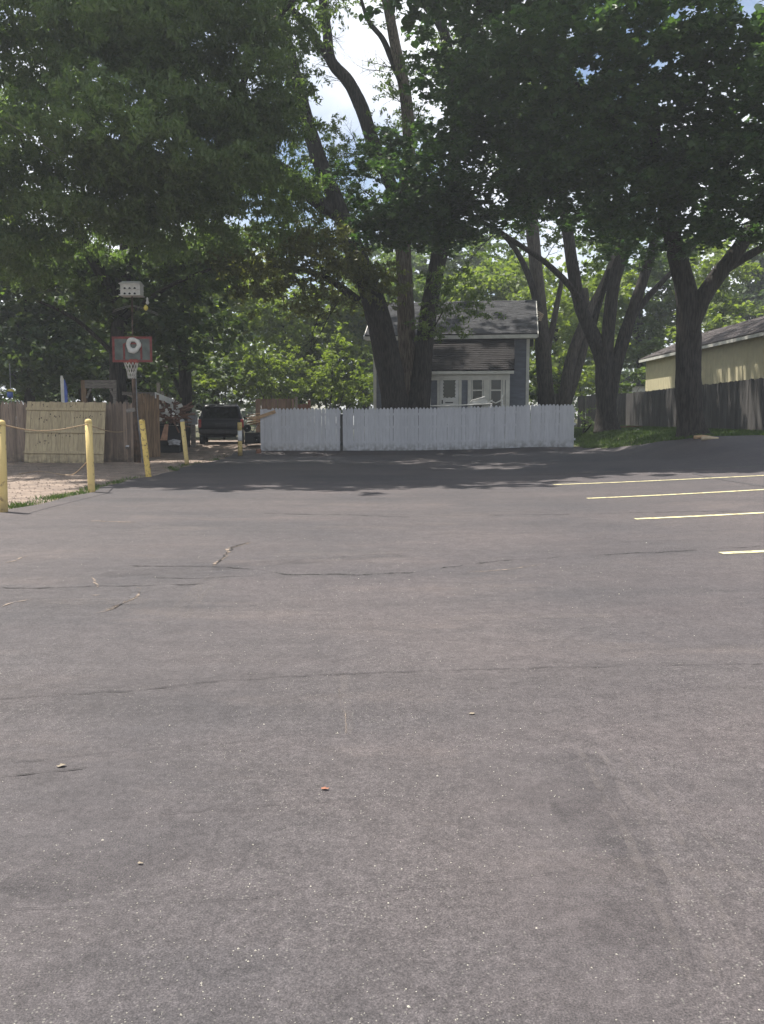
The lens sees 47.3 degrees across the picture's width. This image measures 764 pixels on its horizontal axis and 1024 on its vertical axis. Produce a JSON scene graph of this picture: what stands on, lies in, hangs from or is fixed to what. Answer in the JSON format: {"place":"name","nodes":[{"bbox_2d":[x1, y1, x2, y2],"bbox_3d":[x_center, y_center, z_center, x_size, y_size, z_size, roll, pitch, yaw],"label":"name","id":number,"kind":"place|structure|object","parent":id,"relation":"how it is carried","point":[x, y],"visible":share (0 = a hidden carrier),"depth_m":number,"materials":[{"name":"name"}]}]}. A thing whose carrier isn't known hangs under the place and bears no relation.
{"place":"outdoors","nodes":[
{"label":"outdoors","id":0,"kind":"place"},
{"bbox_2d":[0,118,114,198],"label":"overhead wire","id":1,"kind":"object","parent":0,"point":[41,144],"visible":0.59,"depth_m":21.82,"materials":[{"name":"metal"}]},
{"bbox_2d":[8,456,224,508],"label":"edge grass","id":2,"kind":"structure","parent":0,"point":[50,498],"depth_m":15.93,"materials":[{"name":"green plant"}]},
{"bbox_2d":[7,440,289,508],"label":"gravel drive","id":3,"kind":"structure","parent":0,"point":[215,448],"depth_m":23.72,"materials":[{"name":"beige gravel"}]},
{"bbox_2d":[7,363,13,402],"bbox_3d":[-12.401,-3.328,29.212,0.241,3.242,0.209,0,6,0],"label":"toy pole","id":4,"kind":"object","parent":3,"relation":"on","point":[10,393],"visible":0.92,"depth_m":29.07,"materials":[{"name":"blue metal"}]},
{"bbox_2d":[0,206,23,294],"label":"side tree","id":5,"kind":"object","parent":3,"relation":"on","point":[1,288],"visible":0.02,"depth_m":32.06,"materials":[{"name":"green plant"}]},
{"bbox_2d":[20,462,86,474],"bbox_3d":[-7.259,-1.010,19.866,0.865,0.596,7.513,-4,7,-33],"label":"rope","id":6,"kind":"object","parent":3,"relation":"on","point":[55,473],"visible":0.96,"depth_m":22.10,"materials":[{"name":"beige fabric"}]},
{"bbox_2d":[24,401,105,462],"bbox_3d":[-10.050,-2.530,27.680,2.539,1.970,0.068,1,-5,0],"label":"cream fence section","id":7,"kind":"object","parent":3,"relation":"on","point":[51,447],"visible":0.88,"depth_m":27.69,"materials":[{"name":"beige wood"}]},
{"bbox_2d":[81,380,116,403],"bbox_3d":[-9.952,-3.256,30.798,1.234,2.764,0.180,0,6,0],"label":"swing frame","id":8,"kind":"object","parent":3,"relation":"on","point":[85,384],"visible":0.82,"depth_m":30.60,"materials":[{"name":"grey wood"}]},
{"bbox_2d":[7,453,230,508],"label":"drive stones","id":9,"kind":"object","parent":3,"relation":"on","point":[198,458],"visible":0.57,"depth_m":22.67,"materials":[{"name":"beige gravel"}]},
{"bbox_2d":[4,235,260,447],"bbox_3d":[-9.344,-6.567,35.225,8.874,8.181,12.070,0,6,0],"label":"dark tree","id":10,"kind":"object","parent":3,"relation":"on","point":[166,328],"visible":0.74,"depth_m":32.84,"materials":[{"name":"green plant"}]},
{"bbox_2d":[112,337,152,462],"bbox_3d":[-7.851,-3.528,27.622,0.960,3.982,0.873,5,8,42],"label":"basketball hoop","id":11,"kind":"object","parent":3,"relation":"on","point":[120,353],"visible":1,"depth_m":27.46,"materials":[{"name":"grey metal"}]},
{"bbox_2d":[126,337,140,353],"bbox_3d":[-7.792,-5.219,27.382,0.474,0.504,0.060,0,6,0],"label":"white ring","id":12,"kind":"object","parent":11,"relation":"hanging from","point":[136,348],"visible":1,"depth_m":27.37,"materials":[{"name":"plastic"}]},
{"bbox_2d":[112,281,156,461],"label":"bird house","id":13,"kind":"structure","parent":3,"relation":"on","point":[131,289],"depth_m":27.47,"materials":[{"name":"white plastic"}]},
{"bbox_2d":[143,297,148,310],"bbox_3d":[-7.471,-6.593,27.668,0.195,0.419,0.152,0,6,0],"label":"hanging gourd","id":14,"kind":"object","parent":13,"relation":"hanging from","point":[145,307],"visible":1,"depth_m":27.63,"materials":[{"name":"yellow plastic"}]},
{"bbox_2d":[122,392,178,456],"bbox_3d":[-8.839,-3.375,33.744,1.419,2.397,4.750,-1,6,-6],"label":"lean to shed","id":15,"kind":"object","parent":3,"relation":"on","point":[148,403],"visible":0.68,"depth_m":32.02,"materials":[{"name":"brown wood"}]},
{"bbox_2d":[156,383,164,422],"bbox_3d":[-9.165,-4.036,36.181,0.270,2.617,0.130,0,6,0],"label":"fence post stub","id":16,"kind":"object","parent":3,"relation":"on","point":[158,387],"visible":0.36,"depth_m":36.02,"materials":[{"name":"grey wood"}]},
{"bbox_2d":[160,424,168,439],"bbox_3d":[-8.322,-3.048,33.385,0.294,0.607,0.240,0,6,0],"label":"plywood offcut","id":17,"kind":"object","parent":3,"relation":"on","point":[164,436],"visible":1,"depth_m":33.35,"materials":[{"name":"brown wood"}]},
{"bbox_2d":[0,0,336,407],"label":"silver maple tree","id":18,"kind":"object","parent":3,"relation":"on","point":[172,187],"visible":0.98,"depth_m":24.27,"materials":[{"name":"green plant"}]},
{"bbox_2d":[160,423,186,452],"bbox_3d":[-8.275,-2.920,34.384,1.000,1.130,1.080,0,6,0],"label":"dark bin","id":19,"kind":"object","parent":3,"relation":"on","point":[165,446],"visible":0.54,"depth_m":33.98,"materials":[{"name":"black plastic"}]},
{"bbox_2d":[168,439,179,444],"bbox_3d":[-7.988,-2.680,33.486,0.488,0.240,0.426,5,8,38],"label":"white bag","id":20,"kind":"object","parent":3,"relation":"on","point":[174,442],"visible":1,"depth_m":33.38,"materials":[{"name":"white plastic"}]},
{"bbox_2d":[159,394,194,432],"bbox_3d":[-8.303,-3.895,34.355,1.810,1.582,3.254,-2,6,-20],"label":"scrap heap","id":21,"kind":"object","parent":3,"relation":"on","point":[169,411],"visible":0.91,"depth_m":33.62,"materials":[{"name":"metal"}]},
{"bbox_2d":[180,419,188,464],"bbox_3d":[-5.971,-2.054,26.431,0.258,1.507,0.139,0,6,0],"label":"bollard","id":22,"kind":"object","parent":3,"relation":"on","point":[184,440],"visible":0.94,"depth_m":26.37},
{"bbox_2d":[188,412,197,446],"bbox_3d":[-7.771,-3.370,35.844,0.360,1.475,0.440,0,6,0],"label":"timber post","id":23,"kind":"object","parent":3,"relation":"on","point":[194,423],"visible":0.87,"depth_m":35.74,"materials":[{"name":"grey wood"}]},
{"bbox_2d":[198,403,246,443],"bbox_3d":[-7.171,-3.973,39.264,2.200,1.760,4.780,-1,6,-9],"label":"parked car","id":24,"kind":"object","parent":3,"relation":"on","point":[218,420],"visible":0.86,"depth_m":37.09,"materials":[{"name":"black paint"}]},
{"bbox_2d":[243,424,260,443],"bbox_3d":[-5.307,-3.247,36.084,0.705,0.826,0.950,0,6,0],"label":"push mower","id":25,"kind":"object","parent":3,"relation":"on","point":[252,437],"visible":0.93,"depth_m":35.77,"materials":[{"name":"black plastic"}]},
{"bbox_2d":[245,413,259,445],"bbox_3d":[-5.234,-3.467,36.410,1.040,1.424,0.967,-3,7,-23],"label":"lumber stack","id":26,"kind":"object","parent":3,"relation":"on","point":[256,421],"visible":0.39,"depth_m":36.31,"materials":[{"name":"beige wood"}]},
{"bbox_2d":[255,397,310,439],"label":"brown board fence","id":27,"kind":"object","parent":3,"relation":"on","point":[285,403],"visible":0.38,"depth_m":44.17,"materials":[{"name":"brown wood"}]},
{"bbox_2d":[0,435,763,1023],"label":"parking lot","id":28,"kind":"structure","parent":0,"point":[624,841],"depth_m":3.71,"materials":[{"name":"grey asphalt"}]},
{"bbox_2d":[0,420,7,511],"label":"bollard","id":29,"kind":"object","parent":28,"relation":"on","point":[3,486],"visible":0.87,"depth_m":12.87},
{"bbox_2d":[6,424,87,430],"bbox_3d":[-5.565,-1.419,14.561,0.022,0.145,3.603,0,6,1],"label":"rope","id":30,"kind":"object","parent":29,"relation":"attached to","point":[45,430],"visible":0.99,"depth_m":14.43,"materials":[{"name":"beige fabric"}]},
{"bbox_2d":[4,767,85,775],"bbox_3d":[-1.313,1.010,3.396,0.328,0.001,0.017,-2,6,-16],"label":"asphalt crack","id":31,"kind":"object","parent":28,"relation":"on","point":[39,771],"visible":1,"depth_m":3.39,"materials":[{"name":"grey asphalt"}]},
{"bbox_2d":[85,419,94,492],"bbox_3d":[-5.515,-1.002,16.491,0.150,1.508,0.139,0,6,0],"label":"bollard","id":32,"kind":"object","parent":28,"relation":"on","point":[90,456],"visible":0.87,"depth_m":16.44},
{"bbox_2d":[5,583,201,587],"bbox_3d":[-2.296,0.609,7.179,1.636,0.001,0.087,-1,6,-5],"label":"asphalt crack","id":33,"kind":"object","parent":28,"relation":"on","point":[103,585],"visible":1,"depth_m":7.20,"materials":[{"name":"grey asphalt"}]},
{"bbox_2d":[106,589,138,609],"bbox_3d":[-1.954,0.663,6.668,0.111,0.001,0.779,0,6,-3],"label":"tar seam","id":34,"kind":"object","parent":28,"relation":"on","point":[134,593],"visible":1,"depth_m":6.75,"materials":[{"name":"grey asphalt"}]},
{"bbox_2d":[139,419,150,476],"bbox_3d":[-5.638,-1.456,20.811,0.264,1.507,0.139,0,6,0],"label":"bollard","id":35,"kind":"object","parent":28,"relation":"on","point":[145,448],"visible":0.9,"depth_m":20.76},
{"bbox_2d":[156,576,242,577],"bbox_3d":[-1.582,0.567,7.564,0.853,0.001,0.086,0,6,-4],"label":"asphalt crack","id":36,"kind":"object","parent":28,"relation":"on","point":[209,577],"visible":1,"depth_m":7.57,"materials":[{"name":"grey asphalt"}]},
{"bbox_2d":[213,542,247,564],"bbox_3d":[-1.589,0.415,8.998,0.130,0.001,1.610,0,6,3],"label":"asphalt crack","id":37,"kind":"object","parent":28,"relation":"on","point":[227,551],"visible":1,"depth_m":8.98,"materials":[{"name":"grey asphalt"}]},
{"bbox_2d":[237,422,241,455],"bbox_3d":[-5.349,-2.735,32.873,0.170,1.272,0.170,0,6,0],"label":"bollard","id":38,"kind":"object","parent":28,"relation":"on","point":[239,425],"visible":0.92,"depth_m":32.80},
{"bbox_2d":[2,534,759,1023],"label":"loose pebbles","id":39,"kind":"object","parent":28,"relation":"on","point":[380,854],"visible":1,"depth_m":2.58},
{"bbox_2d":[130,546,756,574],"bbox_3d":[0.824,0.468,8.199,6.329,0.064,0.832,-1,6,-8],"label":"asphalt crack","id":40,"kind":"object","parent":28,"relation":"on","point":[413,572],"visible":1,"depth_m":8.09,"materials":[{"name":"grey asphalt"}]},
{"bbox_2d":[553,475,763,484],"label":"parking stripe","id":41,"kind":"object","parent":28,"relation":"on","point":[659,480],"visible":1,"depth_m":17.72,"materials":[{"name":"beige paint"}]},
{"bbox_2d":[588,489,763,498],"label":"parking stripe","id":42,"kind":"object","parent":28,"relation":"on","point":[676,494],"visible":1,"depth_m":14.77,"materials":[{"name":"beige paint"}]},
{"bbox_2d":[634,512,763,518],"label":"parking stripe","id":43,"kind":"object","parent":28,"relation":"on","point":[700,515],"visible":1,"depth_m":11.70,"materials":[{"name":"beige paint"}]},
{"bbox_2d":[693,435,706,438],"bbox_3d":[9.899,-2.319,27.000,0.524,0.134,0.167,0,6,0],"label":"cut branch","id":44,"kind":"object","parent":28,"relation":"on","point":[697,436],"visible":0.57,"depth_m":26.96,"materials":[{"name":"beige wood"}]},
{"bbox_2d":[701,436,718,439],"bbox_3d":[9.904,-2.227,26.376,0.522,0.133,0.166,0,6,0],"label":"cut branch","id":45,"kind":"object","parent":28,"relation":"on","point":[706,437],"visible":0.95,"depth_m":26.34,"materials":[{"name":"brown wood"}]},
{"bbox_2d":[720,550,763,553],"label":"parking stripe","id":46,"kind":"object","parent":28,"relation":"on","point":[742,552],"visible":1,"depth_m":8.66,"materials":[{"name":"beige paint"}]},
{"bbox_2d":[0,0,763,425],"label":"sky","id":47,"kind":"structure","parent":0,"point":[336,96],"materials":[{"name":"white"}]},
{"bbox_2d":[190,419,680,448],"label":"ground","id":48,"kind":"structure","parent":0,"point":[220,438],"depth_m":46.71,"materials":[{"name":"soil"}]},
{"bbox_2d":[0,380,70,404],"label":"shrub","id":49,"kind":"object","parent":48,"relation":"on","point":[56,397],"visible":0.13,"depth_m":45.75,"materials":[{"name":"green plant"}]},
{"bbox_2d":[0,236,108,408],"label":"dark tree","id":50,"kind":"object","parent":48,"relation":"on","point":[55,357],"visible":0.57,"depth_m":39.02,"materials":[{"name":"green plant"}]},
{"bbox_2d":[60,376,67,402],"bbox_3d":[-10.672,-3.797,29.358,0.215,1.559,0.090,0,6,0],"label":"blue board","id":51,"kind":"object","parent":48,"relation":"on","point":[64,393],"visible":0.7,"depth_m":29.29,"materials":[{"name":"paint"}]},
{"bbox_2d":[0,401,133,461],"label":"weathered picket fence","id":52,"kind":"object","parent":48,"relation":"on","point":[118,418],"visible":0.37,"depth_m":28.37,"materials":[{"name":"brown wood"}]},
{"bbox_2d":[48,378,142,404],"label":"shrub","id":53,"kind":"object","parent":48,"relation":"on","point":[99,399],"visible":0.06,"depth_m":48.08,"materials":[{"name":"green plant"}]},
{"bbox_2d":[0,278,214,403],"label":"dark tree","id":54,"kind":"object","parent":48,"relation":"on","point":[105,391],"visible":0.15,"depth_m":44.92,"materials":[{"name":"green plant"}]},
{"bbox_2d":[0,221,268,402],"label":"tree","id":55,"kind":"object","parent":48,"relation":"on","point":[152,316],"depth_m":78.19,"materials":[{"name":"green plant"}]},
{"bbox_2d":[127,377,227,411],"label":"shrub","id":56,"kind":"object","parent":48,"relation":"on","point":[212,393],"visible":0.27,"depth_m":44.88,"materials":[{"name":"green plant"}]},
{"bbox_2d":[157,258,294,437],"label":"tall tree","id":57,"kind":"object","parent":48,"relation":"on","point":[234,307],"visible":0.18,"depth_m":50.03,"materials":[{"name":"green plant"}]},
{"bbox_2d":[192,351,274,438],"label":"shrub","id":58,"kind":"object","parent":48,"relation":"on","point":[222,387],"visible":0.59,"depth_m":46.50,"materials":[{"name":"green plant"}]},
{"bbox_2d":[223,344,316,408],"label":"shrub","id":59,"kind":"object","parent":48,"relation":"on","point":[284,387],"visible":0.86,"depth_m":47.23,"materials":[{"name":"green plant"}]},
{"bbox_2d":[215,244,372,407],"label":"sunlit tree","id":60,"kind":"object","parent":48,"relation":"on","point":[277,330],"visible":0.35,"depth_m":54.96,"materials":[{"name":"green plant"}]},
{"bbox_2d":[155,0,506,440],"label":"maple tree","id":61,"kind":"object","parent":48,"relation":"on","point":[403,367],"visible":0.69,"depth_m":34.95,"materials":[{"name":"green plant"}]},
{"bbox_2d":[296,333,372,438],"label":"shrub","id":62,"kind":"object","parent":48,"relation":"on","point":[327,368],"visible":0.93,"depth_m":46.54,"materials":[{"name":"green plant"}]},
{"bbox_2d":[357,351,372,402],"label":"shrub","id":63,"kind":"object","parent":48,"relation":"on","point":[367,369],"visible":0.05,"depth_m":50.98,"materials":[{"name":"green plant"}]},
{"bbox_2d":[0,273,746,428],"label":"distant wood","id":64,"kind":"object","parent":48,"relation":"on","point":[627,371],"visible":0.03,"depth_m":99.61,"materials":[{"name":"green plant"}]},
{"bbox_2d":[297,249,461,425],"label":"sunlit tree","id":65,"kind":"object","parent":48,"relation":"on","point":[417,294],"visible":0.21,"depth_m":58.88,"materials":[{"name":"green plant"}]},
{"bbox_2d":[260,404,575,450],"bbox_3d":[1.427,-3.296,34.613,12.488,1.953,0.175,0,6,0],"label":"white picket fence","id":66,"kind":"object","parent":48,"relation":"on","point":[492,426],"visible":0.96,"depth_m":34.54,"materials":[{"name":"paint"}]},
{"bbox_2d":[253,410,275,420],"bbox_3d":[-4.639,-3.808,34.395,0.921,0.424,0.030,-1,6,-7],"label":"plank","id":67,"kind":"object","parent":66,"relation":"on","point":[264,415],"visible":1,"depth_m":34.38,"materials":[{"name":"beige wood"}]},
{"bbox_2d":[331,231,527,293],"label":"tree","id":68,"kind":"object","parent":48,"relation":"on","point":[419,260],"visible":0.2,"depth_m":81.33,"materials":[{"name":"green plant"}]},
{"bbox_2d":[364,300,538,430],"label":"blue house","id":69,"kind":"structure","parent":48,"relation":"on","point":[489,360],"depth_m":39.21,"materials":[{"name":"grey wood"}]},
{"bbox_2d":[440,380,458,423],"bbox_3d":[2.960,-5.010,38.452,0.803,2.250,0.080,1,6,8],"label":"door","id":70,"kind":"structure","parent":69,"relation":"in","point":[448,388],"depth_m":38.41,"materials":[{"name":"white paint"}]},
{"bbox_2d":[471,380,482,407],"bbox_3d":[4.179,-5.331,38.232,0.527,1.668,0.102,1,6,8],"label":"window","id":71,"kind":"structure","parent":69,"relation":"in","point":[477,385],"depth_m":38.26,"materials":[{"name":"white glass"}]},
{"bbox_2d":[490,380,501,406],"bbox_3d":[4.978,-5.319,38.120,0.541,1.668,0.102,1,6,8],"label":"window","id":72,"kind":"structure","parent":69,"relation":"in","point":[495,385],"depth_m":38.16,"materials":[{"name":"white glass"}]},
{"bbox_2d":[430,403,491,407],"bbox_3d":[3.296,-3.869,37.702,2.925,1.653,0.060,0,6,0],"label":"white awning pole","id":73,"kind":"object","parent":48,"relation":"on","point":[490,404],"visible":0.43,"depth_m":37.60,"materials":[{"name":"plastic"}]},
{"bbox_2d":[468,395,502,431],"bbox_3d":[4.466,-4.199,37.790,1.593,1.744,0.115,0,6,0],"label":"white lawn chair","id":74,"kind":"object","parent":48,"relation":"on","point":[481,400],"visible":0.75,"depth_m":37.69,"materials":[{"name":"plastic"}]},
{"bbox_2d":[417,254,569,301],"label":"sunlit tree","id":75,"kind":"object","parent":48,"relation":"on","point":[512,284],"visible":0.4,"depth_m":62.61,"materials":[{"name":"green plant"}]},
{"bbox_2d":[312,0,695,432],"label":"shade tree","id":76,"kind":"object","parent":48,"relation":"on","point":[476,90],"visible":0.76,"depth_m":28.82,"materials":[{"name":"green plant"}]},
{"bbox_2d":[413,7,600,430],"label":"yard tree","id":77,"kind":"object","parent":48,"relation":"on","point":[533,272],"visible":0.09,"depth_m":43.13,"materials":[{"name":"green plant"}]},
{"bbox_2d":[529,364,560,414],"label":"shrub","id":78,"kind":"object","parent":48,"relation":"on","point":[533,394],"visible":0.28,"depth_m":45.53,"materials":[{"name":"green plant"}]},
{"bbox_2d":[505,259,644,404],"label":"sunlit tree","id":79,"kind":"object","parent":48,"relation":"on","point":[567,319],"visible":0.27,"depth_m":57.14,"materials":[{"name":"green plant"}]},
{"bbox_2d":[574,405,595,433],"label":"shrub","id":80,"kind":"object","parent":48,"relation":"on","point":[585,420],"visible":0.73,"depth_m":40.72,"materials":[{"name":"green plant"}]},
{"bbox_2d":[574,360,595,396],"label":"shrub","id":81,"kind":"object","parent":48,"relation":"on","point":[584,379],"visible":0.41,"depth_m":51.16,"materials":[{"name":"green plant"}]},
{"bbox_2d":[551,237,633,409],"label":"leaning tree","id":82,"kind":"object","parent":48,"relation":"on","point":[575,358],"visible":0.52,"depth_m":42.37,"materials":[{"name":"grey plant"}]},
{"bbox_2d":[582,366,645,410],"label":"shrub","id":83,"kind":"object","parent":48,"relation":"on","point":[626,384],"visible":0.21,"depth_m":54.05,"materials":[{"name":"green plant"}]},
{"bbox_2d":[471,0,763,437],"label":"broad maple tree","id":84,"kind":"object","parent":48,"relation":"on","point":[673,173],"visible":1,"depth_m":22.81,"materials":[{"name":"green plant"}]},
{"bbox_2d":[619,369,645,393],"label":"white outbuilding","id":85,"kind":"structure","parent":48,"relation":"on","point":[640,385],"depth_m":61.43,"materials":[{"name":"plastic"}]},
{"bbox_2d":[576,235,725,368],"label":"sunlit tree","id":86,"kind":"object","parent":48,"relation":"on","point":[655,321],"visible":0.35,"depth_m":62.90,"materials":[{"name":"green plant"}]},
{"bbox_2d":[577,378,763,430],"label":"dark stained fence","id":87,"kind":"object","parent":48,"relation":"on","point":[739,404],"visible":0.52,"depth_m":34.65,"materials":[{"name":"grey wood"}]},
{"bbox_2d":[639,316,763,391],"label":"yellow building","id":88,"kind":"structure","parent":48,"relation":"on","point":[734,352],"depth_m":40.47,"materials":[{"name":"yellow paint"}]},
{"bbox_2d":[662,239,763,342],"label":"conical tree","id":89,"kind":"object","parent":48,"relation":"on","point":[727,306],"visible":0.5,"depth_m":57.31,"materials":[{"name":"green plant"}]},
{"bbox_2d":[711,225,763,320],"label":"hazy tree","id":90,"kind":"object","parent":48,"relation":"on","point":[752,292],"visible":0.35,"depth_m":72.34,"materials":[{"name":"green plant"}]},
{"bbox_2d":[574,425,763,447],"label":"grass","id":91,"kind":"structure","parent":0,"point":[662,433],"depth_m":33.27,"materials":[{"name":"green plant"}]}
]}

